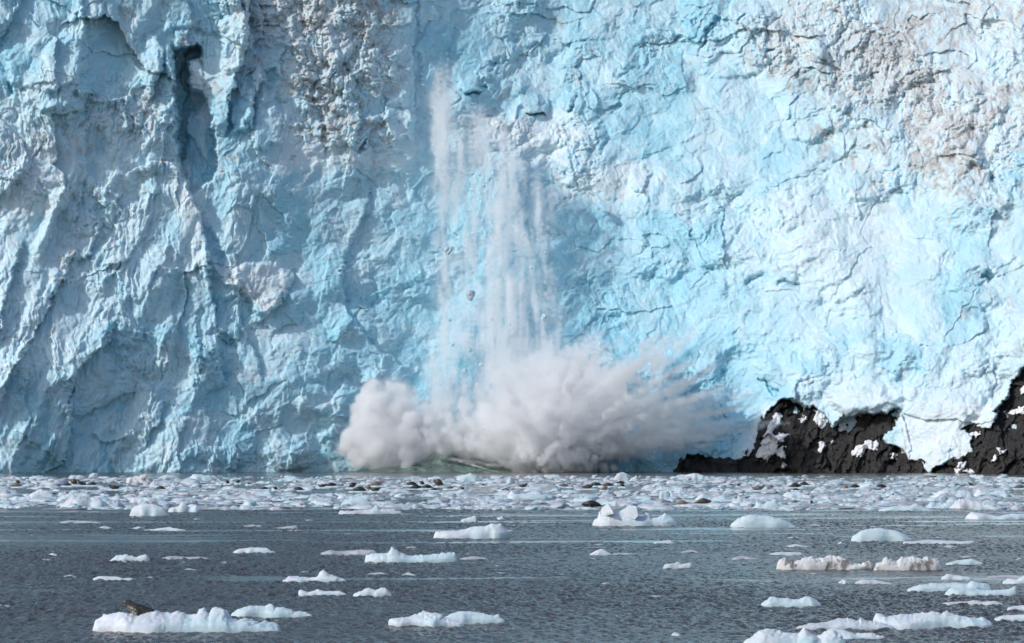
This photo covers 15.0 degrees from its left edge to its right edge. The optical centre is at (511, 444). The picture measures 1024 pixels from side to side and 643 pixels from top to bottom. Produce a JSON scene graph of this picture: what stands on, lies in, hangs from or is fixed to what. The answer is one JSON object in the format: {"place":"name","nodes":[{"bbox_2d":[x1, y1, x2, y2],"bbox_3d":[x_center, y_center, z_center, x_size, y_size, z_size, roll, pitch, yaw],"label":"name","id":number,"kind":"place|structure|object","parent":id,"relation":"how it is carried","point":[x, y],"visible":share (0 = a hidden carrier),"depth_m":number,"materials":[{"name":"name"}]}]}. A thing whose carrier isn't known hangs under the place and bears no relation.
{"place":"outdoors","nodes":[
{"label":"outdoors","id":0,"kind":"place"},
{"bbox_2d":[444,246,451,254],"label":"falling ice chunk","id":1,"kind":"object","parent":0,"point":[448,250],"visible":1,"depth_m":876.51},
{"bbox_2d":[466,290,474,300],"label":"falling ice chunk","id":2,"kind":"object","parent":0,"point":[470,294],"visible":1,"depth_m":873.33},
{"bbox_2d":[426,58,561,427],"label":"falling ice spray","id":3,"kind":"object","parent":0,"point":[443,122],"visible":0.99,"depth_m":877.67,"materials":[{"name":"white"}]},
{"bbox_2d":[0,0,1023,472],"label":"glacier","id":4,"kind":"object","parent":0,"point":[220,230],"visible":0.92,"depth_m":877.81,"materials":[{"name":"ice"}]},
{"bbox_2d":[673,399,933,472],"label":"rock outcrop","id":5,"kind":"object","parent":4,"relation":"on","point":[809,440],"visible":0.94,"depth_m":846.78,"materials":[{"name":"stone"}]},
{"bbox_2d":[926,369,1023,472],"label":"rock outcrop","id":6,"kind":"object","parent":4,"relation":"on","point":[998,447],"visible":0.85,"depth_m":826.05,"materials":[{"name":"stone"}]},
{"bbox_2d":[0,472,1023,642],"bbox_3d":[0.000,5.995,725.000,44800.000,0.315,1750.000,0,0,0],"label":"water","id":7,"kind":"structure","parent":0,"point":[533,594],"depth_m":185.39,"materials":[{"name":"grey liquid"}]},
{"bbox_2d":[3,505,23,507],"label":"ice chunk","id":8,"kind":"object","parent":7,"relation":"on","point":[8,506],"visible":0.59,"depth_m":367.39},
{"bbox_2d":[12,496,30,500],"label":"ice chunk","id":9,"kind":"object","parent":7,"relation":"on","point":[27,498],"visible":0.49,"depth_m":413.29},
{"bbox_2d":[29,489,57,500],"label":"ice floe","id":10,"kind":"object","parent":7,"relation":"on","point":[41,493],"visible":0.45,"depth_m":413.57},
{"bbox_2d":[38,484,60,488],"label":"ice chunk","id":11,"kind":"object","parent":7,"relation":"on","point":[49,486],"visible":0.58,"depth_m":531.39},
{"bbox_2d":[56,493,91,500],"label":"ice chunk","id":12,"kind":"object","parent":7,"relation":"on","point":[66,497],"visible":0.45,"depth_m":408.14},
{"bbox_2d":[68,475,83,478],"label":"ice chunk","id":13,"kind":"object","parent":7,"relation":"on","point":[75,476],"visible":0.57,"depth_m":690.24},
{"bbox_2d":[60,520,99,522],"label":"ice floe","id":14,"kind":"object","parent":7,"relation":"on","point":[73,521],"visible":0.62,"depth_m":297.49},
{"bbox_2d":[60,495,110,507],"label":"ice chunk","id":15,"kind":"object","parent":7,"relation":"on","point":[91,502],"visible":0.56,"depth_m":365.62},
{"bbox_2d":[93,576,135,580],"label":"ice floe","id":16,"kind":"object","parent":7,"relation":"on","point":[110,578],"visible":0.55,"depth_m":172.37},
{"bbox_2d":[110,554,149,561],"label":"ice floe","id":17,"kind":"object","parent":7,"relation":"on","point":[145,557],"visible":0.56,"depth_m":200.48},
{"bbox_2d":[126,474,151,482],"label":"ice floe","id":18,"kind":"object","parent":7,"relation":"on","point":[145,477],"visible":0.7,"depth_m":614.61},
{"bbox_2d":[129,497,154,502],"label":"ice chunk","id":19,"kind":"object","parent":7,"relation":"on","point":[135,500],"visible":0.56,"depth_m":401.88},
{"bbox_2d":[129,504,168,515],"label":"ice floe","id":20,"kind":"object","parent":7,"relation":"on","point":[147,510],"visible":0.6,"depth_m":326.75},
{"bbox_2d":[139,489,173,493],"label":"ice chunk","id":21,"kind":"object","parent":7,"relation":"on","point":[148,491],"visible":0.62,"depth_m":470.85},
{"bbox_2d":[149,480,177,485],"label":"ice chunk","id":22,"kind":"object","parent":7,"relation":"on","point":[161,483],"visible":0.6,"depth_m":556.72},
{"bbox_2d":[148,527,185,530],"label":"ice floe","id":23,"kind":"object","parent":7,"relation":"on","point":[169,529],"visible":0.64,"depth_m":271.53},
{"bbox_2d":[168,502,200,511],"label":"ice floe","id":24,"kind":"object","parent":7,"relation":"on","point":[182,507],"visible":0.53,"depth_m":345.97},
{"bbox_2d":[163,556,206,559],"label":"ice floe","id":25,"kind":"object","parent":7,"relation":"on","point":[173,557],"visible":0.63,"depth_m":203.97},
{"bbox_2d":[93,607,280,633],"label":"ice floe","id":26,"kind":"object","parent":7,"relation":"on","point":[215,619],"visible":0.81,"depth_m":124.55,"materials":[{"name":"ice"}]},
{"bbox_2d":[122,599,154,615],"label":"seal","id":27,"kind":"object","parent":26,"relation":"on","point":[135,608],"visible":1,"depth_m":124.98,"materials":[{"name":"black"}]},
{"bbox_2d":[190,474,214,479],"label":"ice chunk","id":28,"kind":"object","parent":7,"relation":"on","point":[200,477],"visible":0.58,"depth_m":649.39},
{"bbox_2d":[198,493,228,496],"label":"ice chunk","id":29,"kind":"object","parent":7,"relation":"on","point":[215,494],"visible":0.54,"depth_m":451.30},
{"bbox_2d":[238,493,263,497],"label":"ice chunk","id":30,"kind":"object","parent":7,"relation":"on","point":[243,495],"visible":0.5,"depth_m":424.30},
{"bbox_2d":[233,547,273,553],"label":"ice floe","id":31,"kind":"object","parent":7,"relation":"on","point":[253,549],"visible":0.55,"depth_m":215.24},
{"bbox_2d":[231,604,311,617],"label":"ice floe","id":32,"kind":"object","parent":7,"relation":"on","point":[269,611],"visible":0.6,"depth_m":135.10,"materials":[{"name":"ice"}]},
{"bbox_2d":[277,477,297,480],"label":"ice chunk","id":33,"kind":"object","parent":7,"relation":"on","point":[288,479],"visible":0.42,"depth_m":643.28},
{"bbox_2d":[278,525,297,528],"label":"ice floe","id":34,"kind":"object","parent":7,"relation":"on","point":[293,527],"visible":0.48,"depth_m":277.95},
{"bbox_2d":[283,569,345,582],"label":"ice floe","id":35,"kind":"object","parent":7,"relation":"on","point":[324,575],"visible":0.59,"depth_m":170.01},
{"bbox_2d":[298,589,345,595],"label":"ice floe","id":36,"kind":"object","parent":7,"relation":"on","point":[314,592],"visible":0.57,"depth_m":154.70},
{"bbox_2d":[320,549,375,555],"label":"ice floe","id":37,"kind":"object","parent":7,"relation":"on","point":[355,552],"visible":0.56,"depth_m":211.41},
{"bbox_2d":[337,493,371,498],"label":"ice chunk","id":38,"kind":"object","parent":7,"relation":"on","point":[343,496],"visible":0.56,"depth_m":423.24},
{"bbox_2d":[341,498,372,505],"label":"ice floe","id":39,"kind":"object","parent":7,"relation":"on","point":[353,501],"visible":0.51,"depth_m":376.64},
{"bbox_2d":[338,504,402,513],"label":"ice floe","id":40,"kind":"object","parent":7,"relation":"on","point":[376,509],"visible":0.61,"depth_m":336.21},
{"bbox_2d":[353,587,391,596],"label":"ice floe","id":41,"kind":"object","parent":7,"relation":"on","point":[384,591],"visible":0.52,"depth_m":153.66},
{"bbox_2d":[372,501,393,504],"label":"ice chunk","id":42,"kind":"object","parent":7,"relation":"on","point":[375,502],"visible":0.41,"depth_m":387.62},
{"bbox_2d":[377,503,396,506],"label":"ice chunk","id":43,"kind":"object","parent":7,"relation":"on","point":[385,505],"visible":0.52,"depth_m":363.95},
{"bbox_2d":[338,378,438,469],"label":"spray","id":44,"kind":"object","parent":7,"relation":"on","point":[369,428],"visible":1,"depth_m":851.48,"materials":[{"name":"white"}]},
{"bbox_2d":[365,547,457,562],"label":"ice floe","id":45,"kind":"object","parent":7,"relation":"on","point":[393,555],"visible":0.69,"depth_m":198.19,"materials":[{"name":"ice"}]},
{"bbox_2d":[388,610,463,626],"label":"ice floe","id":46,"kind":"object","parent":7,"relation":"on","point":[424,618],"visible":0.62,"depth_m":128.48,"materials":[{"name":"ice"}]},
{"bbox_2d":[345,450,548,471],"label":"splash wave","id":47,"kind":"object","parent":7,"relation":"on","point":[439,461],"visible":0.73,"depth_m":847.06,"materials":[{"name":"green liquid"}]},
{"bbox_2d":[390,387,519,460],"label":"spray","id":48,"kind":"object","parent":47,"relation":"on","point":[436,431],"visible":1,"depth_m":851.52,"materials":[{"name":"white"}]},
{"bbox_2d":[444,490,468,494],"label":"ice chunk","id":49,"kind":"object","parent":7,"relation":"on","point":[461,492],"visible":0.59,"depth_m":465.49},
{"bbox_2d":[456,473,481,481],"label":"ice floe","id":50,"kind":"object","parent":7,"relation":"on","point":[470,477],"visible":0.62,"depth_m":631.18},
{"bbox_2d":[461,516,477,521],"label":"ice floe","id":51,"kind":"object","parent":7,"relation":"on","point":[472,519],"visible":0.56,"depth_m":303.17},
{"bbox_2d":[434,523,510,538],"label":"ice floe","id":52,"kind":"object","parent":7,"relation":"on","point":[492,530],"visible":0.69,"depth_m":248.69,"materials":[{"name":"ice"}]},
{"bbox_2d":[461,556,486,559],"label":"ice floe","id":53,"kind":"object","parent":7,"relation":"on","point":[472,558],"visible":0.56,"depth_m":203.03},
{"bbox_2d":[446,611,504,623],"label":"ice floe","id":54,"kind":"object","parent":7,"relation":"on","point":[467,617],"visible":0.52,"depth_m":130.53,"materials":[{"name":"ice"}]},
{"bbox_2d":[487,483,510,485],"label":"ice chunk","id":55,"kind":"object","parent":7,"relation":"on","point":[496,484],"visible":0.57,"depth_m":567.52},
{"bbox_2d":[494,478,514,482],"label":"ice chunk","id":56,"kind":"object","parent":7,"relation":"on","point":[504,480],"visible":0.56,"depth_m":612.92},
{"bbox_2d":[0,473,1023,510],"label":"brash ice","id":57,"kind":"structure","parent":7,"relation":"on","point":[8,492],"depth_m":459.06,"materials":[{"name":"ice"}]},
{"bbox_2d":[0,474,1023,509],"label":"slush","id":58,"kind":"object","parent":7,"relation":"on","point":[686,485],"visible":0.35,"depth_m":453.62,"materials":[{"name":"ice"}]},
{"bbox_2d":[506,491,542,496],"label":"ice chunk","id":59,"kind":"object","parent":7,"relation":"on","point":[531,492],"visible":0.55,"depth_m":422.37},
{"bbox_2d":[507,494,547,499],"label":"ice floe","id":60,"kind":"object","parent":7,"relation":"on","point":[526,496],"visible":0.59,"depth_m":420.93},
{"bbox_2d":[40,511,1021,599],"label":"drifting slush","id":61,"kind":"object","parent":7,"relation":"on","point":[591,541],"visible":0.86,"depth_m":239.82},
{"bbox_2d":[502,420,622,472],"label":"spray","id":62,"kind":"object","parent":7,"relation":"on","point":[543,458],"visible":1,"depth_m":840.05,"materials":[{"name":"white"}]},
{"bbox_2d":[562,494,594,497],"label":"ice chunk","id":63,"kind":"object","parent":7,"relation":"on","point":[575,495],"visible":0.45,"depth_m":443.11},
{"bbox_2d":[574,506,598,509],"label":"ice floe","id":64,"kind":"object","parent":7,"relation":"on","point":[588,508],"visible":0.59,"depth_m":359.31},
{"bbox_2d":[582,500,601,506],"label":"seal","id":65,"kind":"object","parent":64,"relation":"on","point":[590,503],"visible":1,"depth_m":359.38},
{"bbox_2d":[590,549,611,554],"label":"ice floe","id":66,"kind":"object","parent":7,"relation":"on","point":[600,552],"visible":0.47,"depth_m":211.29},
{"bbox_2d":[446,328,765,468],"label":"spray","id":67,"kind":"object","parent":7,"relation":"on","point":[554,432],"visible":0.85,"depth_m":850.36,"materials":[{"name":"white"}]},
{"bbox_2d":[613,472,629,479],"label":"ice floe","id":68,"kind":"object","parent":7,"relation":"on","point":[621,476],"visible":0.6,"depth_m":657.67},
{"bbox_2d":[610,500,639,505],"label":"ice chunk","id":69,"kind":"object","parent":7,"relation":"on","point":[617,502],"visible":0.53,"depth_m":379.93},
{"bbox_2d":[592,503,678,525],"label":"ice floe","id":70,"kind":"object","parent":7,"relation":"on","point":[628,515],"visible":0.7,"depth_m":286.82,"materials":[{"name":"ice"}]},
{"bbox_2d":[659,490,669,498],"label":"ice floe","id":71,"kind":"object","parent":7,"relation":"on","point":[664,494],"visible":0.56,"depth_m":432.46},
{"bbox_2d":[652,486,691,492],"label":"ice chunk","id":72,"kind":"object","parent":7,"relation":"on","point":[685,490],"visible":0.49,"depth_m":477.26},
{"bbox_2d":[667,489,686,493],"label":"ice chunk","id":73,"kind":"object","parent":7,"relation":"on","point":[677,491],"visible":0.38,"depth_m":463.03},
{"bbox_2d":[663,562,694,568],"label":"ice floe","id":74,"kind":"object","parent":7,"relation":"on","point":[675,565],"visible":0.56,"depth_m":189.08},
{"bbox_2d":[685,473,708,479],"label":"ice floe","id":75,"kind":"object","parent":7,"relation":"on","point":[694,476],"visible":0.59,"depth_m":667.25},
{"bbox_2d":[674,503,727,506],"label":"ice floe","id":76,"kind":"object","parent":7,"relation":"on","point":[704,504],"visible":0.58,"depth_m":377.13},
{"bbox_2d":[693,498,711,503],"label":"seal","id":77,"kind":"object","parent":76,"relation":"on","point":[703,500],"visible":1,"depth_m":377.62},
{"bbox_2d":[695,494,728,500],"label":"ice chunk","id":78,"kind":"object","parent":7,"relation":"on","point":[718,498],"visible":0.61,"depth_m":407.86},
{"bbox_2d":[732,556,757,559],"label":"ice floe","id":79,"kind":"object","parent":7,"relation":"on","point":[742,557],"visible":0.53,"depth_m":203.04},
{"bbox_2d":[733,495,770,502],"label":"ice chunk","id":80,"kind":"object","parent":7,"relation":"on","point":[739,498],"visible":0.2,"depth_m":378.89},
{"bbox_2d":[730,515,796,527],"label":"ice floe","id":81,"kind":"object","parent":7,"relation":"on","point":[755,521],"visible":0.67,"depth_m":281.53,"materials":[{"name":"ice"}]},
{"bbox_2d":[749,494,786,499],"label":"ice chunk","id":82,"kind":"object","parent":7,"relation":"on","point":[775,496],"visible":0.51,"depth_m":418.32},
{"bbox_2d":[753,499,783,508],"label":"ice floe","id":83,"kind":"object","parent":7,"relation":"on","point":[770,504],"visible":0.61,"depth_m":359.35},
{"bbox_2d":[770,552,802,555],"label":"ice floe","id":84,"kind":"object","parent":7,"relation":"on","point":[788,553],"visible":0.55,"depth_m":211.31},
{"bbox_2d":[761,596,821,607],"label":"ice floe","id":85,"kind":"object","parent":7,"relation":"on","point":[771,601],"visible":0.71,"depth_m":143.40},
{"bbox_2d":[783,491,803,497],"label":"ice chunk","id":86,"kind":"object","parent":7,"relation":"on","point":[792,494],"visible":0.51,"depth_m":436.18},
{"bbox_2d":[743,627,845,642],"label":"ice floe","id":87,"kind":"object","parent":7,"relation":"on","point":[803,635],"visible":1,"depth_m":113.14,"materials":[{"name":"ice"}]},
{"bbox_2d":[810,490,829,492],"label":"ice chunk","id":88,"kind":"object","parent":7,"relation":"on","point":[819,491],"visible":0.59,"depth_m":485.09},
{"bbox_2d":[776,554,873,569],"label":"ice floe","id":89,"kind":"object","parent":7,"relation":"on","point":[828,562],"visible":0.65,"depth_m":186.95,"materials":[{"name":"ice"}]},
{"bbox_2d":[796,617,894,629],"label":"ice floe","id":90,"kind":"object","parent":7,"relation":"on","point":[859,624],"visible":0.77,"depth_m":126.40,"materials":[{"name":"ice"}]},
{"bbox_2d":[817,627,884,638],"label":"ice floe","id":91,"kind":"object","parent":7,"relation":"on","point":[845,634],"visible":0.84,"depth_m":119.89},
{"bbox_2d":[854,491,878,494],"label":"ice chunk","id":92,"kind":"object","parent":7,"relation":"on","point":[868,492],"visible":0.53,"depth_m":461.92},
{"bbox_2d":[855,579,890,583],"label":"ice floe","id":93,"kind":"object","parent":7,"relation":"on","point":[862,581],"visible":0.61,"depth_m":167.42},
{"bbox_2d":[851,528,911,541],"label":"ice floe","id":94,"kind":"object","parent":7,"relation":"on","point":[877,534],"visible":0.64,"depth_m":240.92,"materials":[{"name":"ice"}]},
{"bbox_2d":[886,494,907,499],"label":"ice chunk","id":95,"kind":"object","parent":7,"relation":"on","point":[895,496],"visible":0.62,"depth_m":417.36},
{"bbox_2d":[878,503,934,510],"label":"ice floe","id":96,"kind":"object","parent":7,"relation":"on","point":[915,507],"visible":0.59,"depth_m":351.29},
{"bbox_2d":[873,556,942,570],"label":"ice floe","id":97,"kind":"object","parent":7,"relation":"on","point":[911,563],"visible":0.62,"depth_m":186.11,"materials":[{"name":"ice"}]},
{"bbox_2d":[916,497,945,501],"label":"ice chunk","id":98,"kind":"object","parent":7,"relation":"on","point":[933,499],"visible":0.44,"depth_m":407.88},
{"bbox_2d":[873,611,993,629],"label":"ice floe","id":99,"kind":"object","parent":7,"relation":"on","point":[928,620],"visible":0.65,"depth_m":127.25,"materials":[{"name":"ice"}]},
{"bbox_2d":[903,540,974,543],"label":"ice floe","id":100,"kind":"object","parent":7,"relation":"on","point":[938,541],"visible":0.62,"depth_m":234.81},
{"bbox_2d":[926,502,953,508],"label":"ice chunk","id":101,"kind":"object","parent":7,"relation":"on","point":[934,504],"visible":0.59,"depth_m":366.45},
{"bbox_2d":[907,581,990,591],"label":"ice floe","id":102,"kind":"object","parent":7,"relation":"on","point":[932,587],"visible":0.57,"depth_m":159.00,"materials":[{"name":"ice"}]},
{"bbox_2d":[932,490,973,497],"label":"ice chunk","id":103,"kind":"object","parent":7,"relation":"on","point":[964,494],"visible":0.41,"depth_m":427.02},
{"bbox_2d":[941,574,973,579],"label":"ice floe","id":104,"kind":"object","parent":7,"relation":"on","point":[951,577],"visible":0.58,"depth_m":172.98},
{"bbox_2d":[946,559,982,564],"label":"ice floe","id":105,"kind":"object","parent":7,"relation":"on","point":[968,562],"visible":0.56,"depth_m":194.60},
{"bbox_2d":[943,600,1001,605],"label":"ice floe","id":106,"kind":"object","parent":7,"relation":"on","point":[972,602],"visible":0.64,"depth_m":145.55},
{"bbox_2d":[949,498,998,508],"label":"ice chunk","id":107,"kind":"object","parent":7,"relation":"on","point":[962,503],"visible":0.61,"depth_m":364.98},
{"bbox_2d":[945,586,1017,595],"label":"ice floe","id":108,"kind":"object","parent":7,"relation":"on","point":[972,592],"visible":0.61,"depth_m":154.78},
{"bbox_2d":[966,496,1001,499],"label":"ice chunk","id":109,"kind":"object","parent":7,"relation":"on","point":[987,497],"visible":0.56,"depth_m":421.67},
{"bbox_2d":[973,489,1011,497],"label":"ice chunk","id":110,"kind":"object","parent":7,"relation":"on","point":[1004,494],"visible":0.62,"depth_m":441.64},
{"bbox_2d":[965,512,1023,518],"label":"ice floe","id":111,"kind":"object","parent":7,"relation":"on","point":[972,515],"visible":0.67,"depth_m":313.61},
{"bbox_2d":[988,575,1021,577],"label":"ice floe","id":112,"kind":"object","parent":7,"relation":"on","point":[1008,576],"visible":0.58,"depth_m":175.56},
{"bbox_2d":[994,615,1023,620],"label":"ice floe","id":113,"kind":"object","parent":7,"relation":"on","point":[1014,617],"visible":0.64,"depth_m":131.98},
{"bbox_2d":[997,478,1021,481],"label":"ice chunk","id":114,"kind":"object","parent":7,"relation":"on","point":[1008,479],"visible":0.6,"depth_m":630.76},
{"bbox_2d":[1002,576,1023,583],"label":"ice floe","id":115,"kind":"object","parent":7,"relation":"on","point":[1014,581],"visible":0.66,"depth_m":168.04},
{"bbox_2d":[1007,605,1023,609],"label":"ice floe","id":116,"kind":"object","parent":7,"relation":"on","point":[1020,607],"visible":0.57,"depth_m":140.72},
{"bbox_2d":[751,485,764,489],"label":"seal","id":117,"kind":"object","parent":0,"point":[758,487],"visible":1,"depth_m":500.33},
{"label":"ice pan","id":118,"kind":"object","parent":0,"visible":0},
{"bbox_2d":[433,479,444,485],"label":"seal","id":119,"kind":"object","parent":118,"relation":"on","point":[437,482],"visible":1,"depth_m":546.72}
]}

